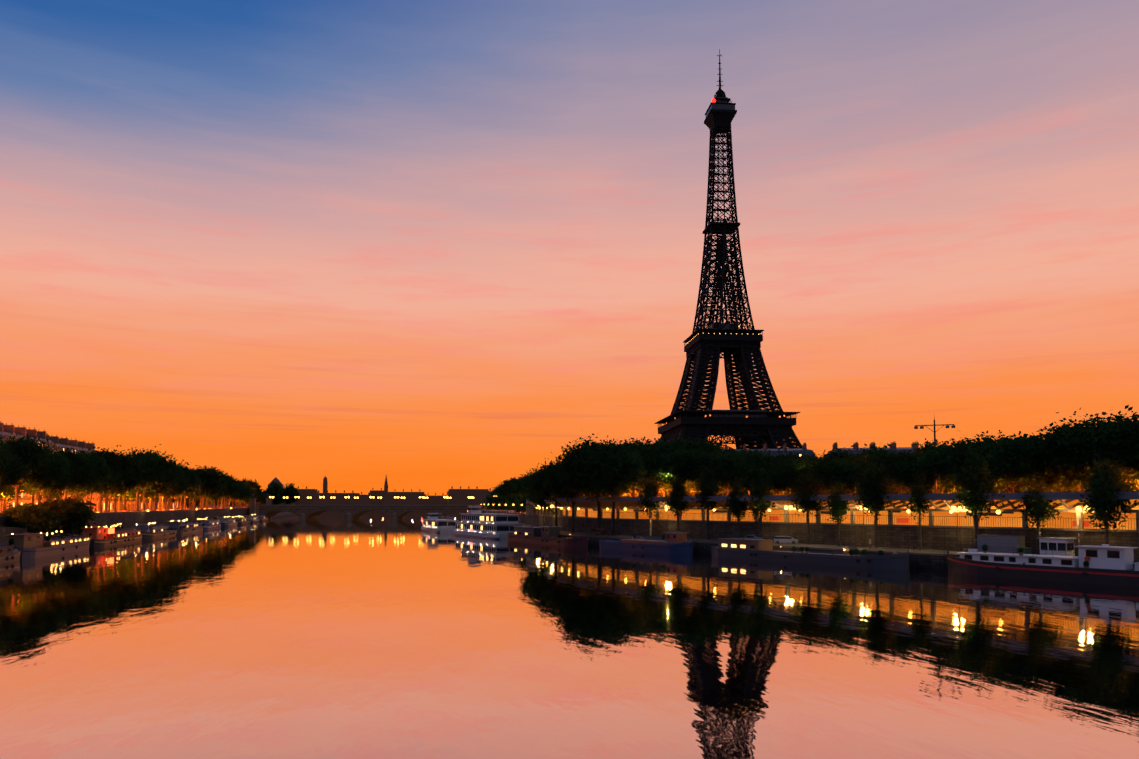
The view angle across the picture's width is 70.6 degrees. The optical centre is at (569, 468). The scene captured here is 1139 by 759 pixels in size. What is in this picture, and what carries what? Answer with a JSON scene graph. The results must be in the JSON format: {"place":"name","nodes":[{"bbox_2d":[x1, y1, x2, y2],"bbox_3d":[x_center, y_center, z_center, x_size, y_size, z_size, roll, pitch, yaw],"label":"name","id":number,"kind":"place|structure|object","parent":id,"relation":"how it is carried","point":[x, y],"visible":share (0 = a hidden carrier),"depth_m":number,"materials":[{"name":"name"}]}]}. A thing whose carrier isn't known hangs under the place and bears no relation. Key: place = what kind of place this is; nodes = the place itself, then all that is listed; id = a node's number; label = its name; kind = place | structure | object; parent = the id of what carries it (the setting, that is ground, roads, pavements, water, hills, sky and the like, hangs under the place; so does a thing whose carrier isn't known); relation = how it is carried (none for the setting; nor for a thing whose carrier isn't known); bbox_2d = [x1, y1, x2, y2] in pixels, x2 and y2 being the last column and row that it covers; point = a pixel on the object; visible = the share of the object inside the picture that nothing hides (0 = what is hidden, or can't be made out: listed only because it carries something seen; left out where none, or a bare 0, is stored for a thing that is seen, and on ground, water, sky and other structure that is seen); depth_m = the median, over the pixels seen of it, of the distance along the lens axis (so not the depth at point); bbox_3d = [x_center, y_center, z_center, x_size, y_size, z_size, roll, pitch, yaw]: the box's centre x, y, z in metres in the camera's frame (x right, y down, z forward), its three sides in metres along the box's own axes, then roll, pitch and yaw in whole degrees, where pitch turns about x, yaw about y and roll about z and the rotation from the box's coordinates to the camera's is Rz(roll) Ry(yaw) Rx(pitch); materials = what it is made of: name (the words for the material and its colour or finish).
{"place":"outdoors","nodes":[
{"label":"outdoors","id":0,"kind":"place"},
{"bbox_2d":[0,505,294,545],"bbox_3d":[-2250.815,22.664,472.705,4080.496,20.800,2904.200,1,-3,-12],"label":"quay wall","id":1,"kind":"structure","parent":0,"point":[129,519],"depth_m":293.18,"materials":[{"name":"stone"}]},
{"bbox_2d":[0,437,11,473],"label":"plane tree","id":2,"kind":"object","parent":1,"relation":"on","point":[6,452],"visible":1,"depth_m":164.24,"materials":[{"name":"green plant"}]},
{"bbox_2d":[0,484,29,511],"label":"plane tree","id":3,"kind":"object","parent":1,"relation":"on","point":[11,494],"visible":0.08,"depth_m":239.33,"materials":[{"name":"green plant"}]},
{"bbox_2d":[0,449,31,492],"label":"plane tree","id":4,"kind":"object","parent":1,"relation":"on","point":[17,470],"visible":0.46,"depth_m":178.22,"materials":[{"name":"green plant"}]},
{"bbox_2d":[0,433,54,506],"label":"plane tree","id":5,"kind":"object","parent":1,"relation":"on","point":[34,452],"visible":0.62,"depth_m":187.53,"materials":[{"name":"green plant"}]},
{"bbox_2d":[0,423,56,512],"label":"building","id":6,"kind":"structure","parent":1,"relation":"on","point":[6,430],"depth_m":306.43,"materials":[{"name":"stone"}]},
{"bbox_2d":[0,500,66,537],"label":"willow tree","id":7,"kind":"object","parent":1,"relation":"on","point":[39,518],"visible":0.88,"depth_m":172.13,"materials":[{"name":"green plant"}]},
{"bbox_2d":[0,526,75,542],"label":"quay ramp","id":8,"kind":"structure","parent":1,"relation":"on","point":[8,531],"depth_m":163.35,"materials":[{"name":"stone"}]},
{"bbox_2d":[21,443,73,502],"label":"plane tree","id":9,"kind":"object","parent":1,"relation":"on","point":[50,475],"visible":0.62,"depth_m":198.05,"materials":[{"name":"green plant"}]},
{"bbox_2d":[22,455,82,499],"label":"plane tree","id":10,"kind":"object","parent":1,"relation":"on","point":[61,488],"depth_m":205.98,"materials":[{"name":"green plant"}]},
{"bbox_2d":[31,494,101,536],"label":"willow tree","id":11,"kind":"object","parent":1,"relation":"on","point":[77,512],"visible":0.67,"depth_m":187.54,"materials":[{"name":"green plant"}]},
{"bbox_2d":[52,445,96,500],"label":"plane tree","id":12,"kind":"object","parent":1,"relation":"on","point":[84,466],"visible":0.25,"depth_m":214.65,"materials":[{"name":"green plant"}]},
{"bbox_2d":[46,433,104,510],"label":"building","id":13,"kind":"structure","parent":1,"relation":"on","point":[79,445],"depth_m":371.16,"materials":[{"name":"stone"}]},
{"bbox_2d":[54,444,112,499],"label":"plane tree","id":14,"kind":"object","parent":1,"relation":"on","point":[99,470],"visible":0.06,"depth_m":224.31,"materials":[{"name":"green plant"}]},
{"bbox_2d":[70,457,119,509],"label":"plane tree","id":15,"kind":"object","parent":1,"relation":"on","point":[106,486],"visible":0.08,"depth_m":235.57,"materials":[{"name":"green plant"}]},
{"bbox_2d":[84,445,135,511],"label":"plane tree","id":16,"kind":"object","parent":1,"relation":"on","point":[118,460],"visible":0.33,"depth_m":248.96,"materials":[{"name":"green plant"}]},
{"bbox_2d":[98,462,124,511],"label":"plane tree","id":17,"kind":"object","parent":1,"relation":"on","point":[119,473],"visible":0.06,"depth_m":243.87,"materials":[{"name":"green plant"}]},
{"bbox_2d":[102,493,141,510],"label":"building","id":18,"kind":"structure","parent":1,"relation":"on","point":[132,504],"depth_m":427.74,"materials":[{"name":"stone"}]},
{"bbox_2d":[94,457,150,511],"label":"plane tree","id":19,"kind":"object","parent":1,"relation":"on","point":[134,481],"visible":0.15,"depth_m":259.97,"materials":[{"name":"green plant"}]},
{"bbox_2d":[123,449,161,510],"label":"plane tree","id":20,"kind":"object","parent":1,"relation":"on","point":[148,465],"visible":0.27,"depth_m":280.48,"materials":[{"name":"green plant"}]},
{"bbox_2d":[129,475,173,510],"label":"plane tree","id":21,"kind":"object","parent":1,"relation":"on","point":[160,490],"visible":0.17,"depth_m":297.76,"materials":[{"name":"green plant"}]},
{"bbox_2d":[125,444,187,510],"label":"plane tree","id":22,"kind":"object","parent":1,"relation":"on","point":[168,467],"visible":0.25,"depth_m":290.66,"materials":[{"name":"green plant"}]},
{"bbox_2d":[158,478,188,509],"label":"plane tree","id":23,"kind":"object","parent":1,"relation":"on","point":[174,492],"visible":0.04,"depth_m":326.94,"materials":[{"name":"green plant"}]},
{"bbox_2d":[164,463,190,509],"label":"plane tree","id":24,"kind":"object","parent":1,"relation":"on","point":[186,482],"visible":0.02,"depth_m":331.40,"materials":[{"name":"green plant"}]},
{"bbox_2d":[176,460,200,509],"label":"plane tree","id":25,"kind":"object","parent":1,"relation":"on","point":[193,485],"visible":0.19,"depth_m":345.75,"materials":[{"name":"green plant"}]},
{"bbox_2d":[186,474,206,509],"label":"plane tree","id":26,"kind":"object","parent":1,"relation":"on","point":[201,490],"visible":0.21,"depth_m":377.32,"materials":[{"name":"green plant"}]},
{"bbox_2d":[191,465,230,508],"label":"plane tree","id":27,"kind":"object","parent":1,"relation":"on","point":[213,478],"visible":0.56,"depth_m":386.73,"materials":[{"name":"green plant"}]},
{"bbox_2d":[208,483,228,508],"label":"plane tree","id":28,"kind":"object","parent":1,"relation":"on","point":[224,492],"visible":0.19,"depth_m":423.01,"materials":[{"name":"green plant"}]},
{"bbox_2d":[217,476,239,508],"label":"plane tree","id":29,"kind":"object","parent":1,"relation":"on","point":[232,489],"visible":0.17,"depth_m":435.83,"materials":[{"name":"green plant"}]},
{"bbox_2d":[263,482,284,504],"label":"tree","id":30,"kind":"object","parent":1,"relation":"on","point":[275,491],"visible":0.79,"depth_m":830.01,"materials":[{"name":"green plant"}]},
{"bbox_2d":[283,483,299,504],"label":"tree","id":31,"kind":"object","parent":1,"relation":"on","point":[290,492],"visible":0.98,"depth_m":869.04,"materials":[{"name":"green plant"}]},
{"bbox_2d":[484,493,529,512],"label":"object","id":32,"kind":"structure","parent":0,"point":[510,500],"depth_m":384.35,"materials":[{"name":"green plant"}]},
{"bbox_2d":[0,511,1138,758],"bbox_3d":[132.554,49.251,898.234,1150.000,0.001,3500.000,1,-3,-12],"label":"river water","id":33,"kind":"structure","parent":0,"point":[366,635],"depth_m":53.68,"materials":[{"name":"orange liquid"}]},
{"bbox_2d":[0,539,26,563],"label":"houseboat","id":34,"kind":"object","parent":33,"relation":"on","point":[10,553],"visible":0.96,"depth_m":139.13,"materials":[{"name":"grey metal"}]},
{"bbox_2d":[4,524,97,558],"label":"houseboat","id":35,"kind":"object","parent":33,"relation":"on","point":[37,545],"visible":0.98,"depth_m":155.26,"materials":[{"name":"grey metal"}]},
{"bbox_2d":[81,519,141,547],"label":"boat","id":36,"kind":"object","parent":33,"relation":"on","point":[118,536],"visible":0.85,"depth_m":194.15,"materials":[{"name":"red metal"}]},
{"bbox_2d":[137,521,176,539],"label":"houseboat","id":37,"kind":"object","parent":33,"relation":"on","point":[148,532],"visible":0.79,"depth_m":234.56,"materials":[{"name":"grey metal"}]},
{"bbox_2d":[167,516,204,534],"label":"houseboat","id":38,"kind":"object","parent":33,"relation":"on","point":[185,528],"visible":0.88,"depth_m":273.03,"materials":[{"name":"grey metal"}]},
{"bbox_2d":[199,517,221,529],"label":"houseboat","id":39,"kind":"object","parent":33,"relation":"on","point":[209,524],"visible":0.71,"depth_m":317.49,"materials":[{"name":"blue"}]},
{"bbox_2d":[246,493,490,519],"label":"bridge","id":40,"kind":"structure","parent":33,"relation":"in","point":[309,511],"depth_m":516.85,"materials":[{"name":"stone"}]},
{"bbox_2d":[421,513,458,532],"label":"white cruiser","id":41,"kind":"object","parent":33,"relation":"on","point":[431,522],"visible":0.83,"depth_m":283.37,"materials":[{"name":"grey metal"}]},
{"bbox_2d":[452,506,522,538],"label":"white cruiser","id":42,"kind":"object","parent":33,"relation":"on","point":[475,522],"visible":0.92,"depth_m":236.89,"materials":[{"name":"grey metal"}]},
{"bbox_2d":[507,519,588,546],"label":"boat","id":43,"kind":"object","parent":33,"relation":"on","point":[544,534],"visible":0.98,"depth_m":201.66,"materials":[{"name":"red"}]},
{"bbox_2d":[595,531,697,553],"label":"blue barge","id":44,"kind":"object","parent":33,"relation":"on","point":[676,542],"visible":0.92,"depth_m":166.11,"materials":[{"name":"blue metal"}]},
{"bbox_2d":[710,533,908,568],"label":"grey barge","id":45,"kind":"object","parent":33,"relation":"on","point":[743,547],"visible":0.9,"depth_m":138.01,"materials":[{"name":"grey metal"}]},
{"bbox_2d":[947,537,1138,586],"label":"boat","id":46,"kind":"object","parent":33,"relation":"on","point":[1105,564],"visible":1,"depth_m":104.82,"materials":[{"name":"black"}]},
{"bbox_2d":[1038,537,1075,555],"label":"boat wheelhouse","id":47,"kind":"object","parent":46,"relation":"on","point":[1051,544],"visible":0.94,"depth_m":115.81,"materials":[{"name":"white paint"}]},
{"bbox_2d":[0,0,1138,495],"label":"sky","id":48,"kind":"structure","parent":0,"point":[432,247],"materials":[{"name":"orange"}]},
{"bbox_2d":[482,509,1138,569],"bbox_3d":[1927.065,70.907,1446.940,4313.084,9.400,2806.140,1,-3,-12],"label":"quay wall","id":49,"kind":"structure","parent":0,"point":[938,542],"depth_m":145.85,"materials":[{"name":"stone"}]},
{"bbox_2d":[188,475,491,510],"bbox_3d":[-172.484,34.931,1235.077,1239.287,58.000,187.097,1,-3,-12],"label":"city skyline","id":50,"kind":"structure","parent":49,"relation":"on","point":[459,496],"depth_m":1166.08,"materials":[{"name":"grey"}]},
{"bbox_2d":[517,468,569,525],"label":"plane tree","id":51,"kind":"object","parent":49,"relation":"on","point":[527,494],"visible":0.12,"depth_m":246.67,"materials":[{"name":"green plant"}]},
{"bbox_2d":[526,457,583,525],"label":"plane tree","id":52,"kind":"object","parent":49,"relation":"on","point":[538,485],"visible":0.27,"depth_m":227.13,"materials":[{"name":"green plant"}]},
{"bbox_2d":[541,460,588,532],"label":"plane tree","id":53,"kind":"object","parent":49,"relation":"on","point":[552,481],"visible":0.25,"depth_m":214.75,"materials":[{"name":"green plant"}]},
{"bbox_2d":[551,433,644,528],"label":"plane tree","id":54,"kind":"object","parent":49,"relation":"on","point":[570,470],"visible":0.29,"depth_m":201.98,"materials":[{"name":"green plant"}]},
{"bbox_2d":[572,441,650,534],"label":"plane tree","id":55,"kind":"object","parent":49,"relation":"on","point":[629,473],"visible":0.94,"depth_m":195.83,"materials":[{"name":"green plant"}]},
{"bbox_2d":[614,436,665,496],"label":"plane tree","id":56,"kind":"object","parent":49,"relation":"on","point":[635,446],"visible":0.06,"depth_m":224.63,"materials":[{"name":"green plant"}]},
{"bbox_2d":[635,476,663,536],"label":"poplar tree","id":57,"kind":"object","parent":49,"relation":"on","point":[651,489],"visible":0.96,"depth_m":187.81,"materials":[{"name":"green plant"}]},
{"bbox_2d":[631,443,690,496],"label":"plane tree","id":58,"kind":"object","parent":49,"relation":"on","point":[649,456],"visible":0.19,"depth_m":212.40,"materials":[{"name":"green plant"}]},
{"bbox_2d":[659,476,691,531],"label":"poplar tree","id":59,"kind":"object","parent":49,"relation":"on","point":[677,491],"visible":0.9,"depth_m":179.55,"materials":[{"name":"green plant"}]},
{"bbox_2d":[644,444,719,486],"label":"plane tree","id":60,"kind":"object","parent":49,"relation":"on","point":[661,475],"visible":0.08,"depth_m":207.44,"materials":[{"name":"green plant"}]},
{"bbox_2d":[644,434,722,492],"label":"plane tree","id":61,"kind":"object","parent":49,"relation":"on","point":[692,443],"depth_m":219.84,"materials":[{"name":"green plant"}]},
{"bbox_2d":[657,447,721,495],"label":"plane tree","id":62,"kind":"object","parent":49,"relation":"on","point":[680,466],"visible":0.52,"depth_m":198.26,"materials":[{"name":"green plant"}]},
{"bbox_2d":[691,463,725,539],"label":"poplar tree","id":63,"kind":"object","parent":49,"relation":"on","point":[707,484],"visible":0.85,"depth_m":172.87,"materials":[{"name":"green plant"}]},
{"bbox_2d":[685,450,762,495],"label":"plane tree","id":64,"kind":"object","parent":49,"relation":"on","point":[728,462],"visible":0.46,"depth_m":192.98,"materials":[{"name":"green plant"}]},
{"bbox_2d":[655,49,801,448],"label":"eiffel tower","id":65,"kind":"structure","parent":49,"relation":"on","point":[754,426],"depth_m":548.85,"materials":[{"name":"metal"}]},
{"bbox_2d":[721,471,750,537],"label":"poplar tree","id":66,"kind":"object","parent":49,"relation":"on","point":[738,508],"visible":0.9,"depth_m":165.95,"materials":[{"name":"green plant"}]},
{"bbox_2d":[718,464,771,494],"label":"plane tree","id":67,"kind":"object","parent":49,"relation":"on","point":[731,475],"visible":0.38,"depth_m":184.89,"materials":[{"name":"green plant"}]},
{"bbox_2d":[724,449,782,491],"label":"plane tree","id":68,"kind":"object","parent":49,"relation":"on","point":[750,454],"visible":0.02,"depth_m":202.78,"materials":[{"name":"green plant"}]},
{"bbox_2d":[745,458,776,537],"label":"poplar tree","id":69,"kind":"object","parent":49,"relation":"on","point":[760,485],"visible":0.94,"depth_m":161.30,"materials":[{"name":"green plant"}]},
{"bbox_2d":[746,452,785,494],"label":"plane tree","id":70,"kind":"object","parent":49,"relation":"on","point":[761,460],"visible":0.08,"depth_m":195.91,"materials":[{"name":"green plant"}]},
{"bbox_2d":[744,462,792,494],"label":"plane tree","id":71,"kind":"object","parent":49,"relation":"on","point":[773,480],"visible":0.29,"depth_m":181.52,"materials":[{"name":"green plant"}]},
{"bbox_2d":[722,442,815,457],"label":"building","id":72,"kind":"structure","parent":49,"relation":"on","point":[803,450],"depth_m":396.65,"materials":[{"name":"stone"}]},
{"bbox_2d":[766,452,821,494],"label":"plane tree","id":73,"kind":"object","parent":49,"relation":"on","point":[803,457],"visible":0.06,"depth_m":188.94,"materials":[{"name":"green plant"}]},
{"bbox_2d":[787,465,825,543],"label":"poplar tree","id":74,"kind":"object","parent":49,"relation":"on","point":[807,484],"visible":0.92,"depth_m":152.12,"materials":[{"name":"green plant"}]},
{"bbox_2d":[774,452,845,494],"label":"plane tree","id":75,"kind":"object","parent":49,"relation":"on","point":[819,470],"visible":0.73,"depth_m":169.42,"materials":[{"name":"green plant"}]},
{"bbox_2d":[526,491,1138,529],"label":"station canopy","id":76,"kind":"object","parent":49,"relation":"on","point":[940,511],"visible":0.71,"depth_m":147.51,"materials":[{"name":"beige"}]},
{"bbox_2d":[815,445,855,493],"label":"plane tree","id":77,"kind":"object","parent":49,"relation":"on","point":[835,454],"depth_m":184.71,"materials":[{"name":"green plant"}]},
{"bbox_2d":[824,476,849,545],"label":"poplar tree","id":78,"kind":"object","parent":49,"relation":"on","point":[836,505],"visible":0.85,"depth_m":146.51,"materials":[{"name":"green plant"}]},
{"bbox_2d":[823,457,864,493],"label":"plane tree","id":79,"kind":"object","parent":49,"relation":"on","point":[848,470],"visible":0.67,"depth_m":165.29,"materials":[{"name":"green plant"}]},
{"bbox_2d":[830,452,874,493],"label":"plane tree","id":80,"kind":"object","parent":49,"relation":"on","point":[852,458],"visible":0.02,"depth_m":177.93,"materials":[{"name":"green plant"}]},
{"bbox_2d":[847,460,898,547],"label":"poplar tree","id":81,"kind":"object","parent":49,"relation":"on","point":[873,483],"visible":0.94,"depth_m":140.30,"materials":[{"name":"green plant"}]},
{"bbox_2d":[848,443,901,487],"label":"plane tree","id":82,"kind":"object","parent":49,"relation":"on","point":[875,450],"visible":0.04,"depth_m":194.19,"materials":[{"name":"green plant"}]},
{"bbox_2d":[639,482,1138,495],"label":"park shrubbery","id":83,"kind":"object","parent":49,"relation":"on","point":[1016,491],"depth_m":166.13,"materials":[{"name":"green plant"}]},
{"bbox_2d":[857,449,924,493],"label":"plane tree","id":84,"kind":"object","parent":49,"relation":"on","point":[889,460],"visible":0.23,"depth_m":158.63,"materials":[{"name":"green plant"}]},
{"bbox_2d":[883,455,951,492],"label":"plane tree","id":85,"kind":"object","parent":49,"relation":"on","point":[910,469],"visible":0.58,"depth_m":152.76,"materials":[{"name":"green plant"}]},
{"bbox_2d":[903,469,932,549],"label":"poplar tree","id":86,"kind":"object","parent":49,"relation":"on","point":[920,490],"visible":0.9,"depth_m":133.95,"materials":[{"name":"green plant"}]},
{"bbox_2d":[914,417,954,492],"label":"floodlight mast","id":87,"kind":"object","parent":49,"relation":"on","point":[935,481],"visible":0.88,"depth_m":150.63,"materials":[{"name":"grey metal"}]},
{"bbox_2d":[914,441,958,493],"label":"plane tree","id":88,"kind":"object","parent":49,"relation":"on","point":[945,489],"depth_m":162.18,"materials":[{"name":"green plant"}]},
{"bbox_2d":[943,440,1006,548],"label":"poplar tree","id":89,"kind":"object","parent":49,"relation":"on","point":[975,476],"visible":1,"depth_m":126.41,"materials":[{"name":"green plant"}]},
{"bbox_2d":[912,430,1040,488],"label":"plane tree","id":90,"kind":"object","parent":49,"relation":"on","point":[945,461],"visible":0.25,"depth_m":146.43,"materials":[{"name":"green plant"}]},
{"bbox_2d":[976,535,1025,553],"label":"quay shelter","id":91,"kind":"object","parent":49,"relation":"on","point":[1004,542],"visible":0.83,"depth_m":122.67,"materials":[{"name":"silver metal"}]},
{"bbox_2d":[963,431,1063,492],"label":"plane tree","id":92,"kind":"object","parent":49,"relation":"on","point":[1008,457],"visible":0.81,"depth_m":135.18,"materials":[{"name":"green plant"}]},
{"bbox_2d":[1015,481,1061,554],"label":"poplar tree","id":93,"kind":"object","parent":49,"relation":"on","point":[1039,509],"visible":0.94,"depth_m":119.05,"materials":[{"name":"green plant"}]},
{"bbox_2d":[1014,432,1065,491],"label":"plane tree","id":94,"kind":"object","parent":49,"relation":"on","point":[1044,482],"depth_m":146.61,"materials":[{"name":"green plant"}]},
{"bbox_2d":[1021,422,1097,491],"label":"plane tree","id":95,"kind":"object","parent":49,"relation":"on","point":[1060,482],"visible":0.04,"depth_m":144.56,"materials":[{"name":"green plant"}]},
{"bbox_2d":[1025,405,1138,483],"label":"plane tree","id":96,"kind":"object","parent":49,"relation":"on","point":[1074,449],"visible":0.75,"depth_m":128.20,"materials":[{"name":"green plant"}]},
{"bbox_2d":[1076,450,1138,543],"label":"poplar tree","id":97,"kind":"object","parent":49,"relation":"on","point":[1105,481],"visible":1,"depth_m":111.65,"materials":[{"name":"green plant"}]},
{"bbox_2d":[1078,470,1138,490],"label":"plane tree","id":98,"kind":"object","parent":49,"relation":"on","point":[1133,482],"visible":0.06,"depth_m":132.66,"materials":[{"name":"green plant"}]},
{"bbox_2d":[1096,412,1138,478],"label":"plane tree","id":99,"kind":"object","parent":49,"relation":"on","point":[1127,444],"visible":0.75,"depth_m":122.62,"materials":[{"name":"green plant"}]},
{"bbox_2d":[827,441,920,457],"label":"building","id":100,"kind":"structure","parent":0,"point":[893,447],"depth_m":390.95,"materials":[{"name":"stone"}]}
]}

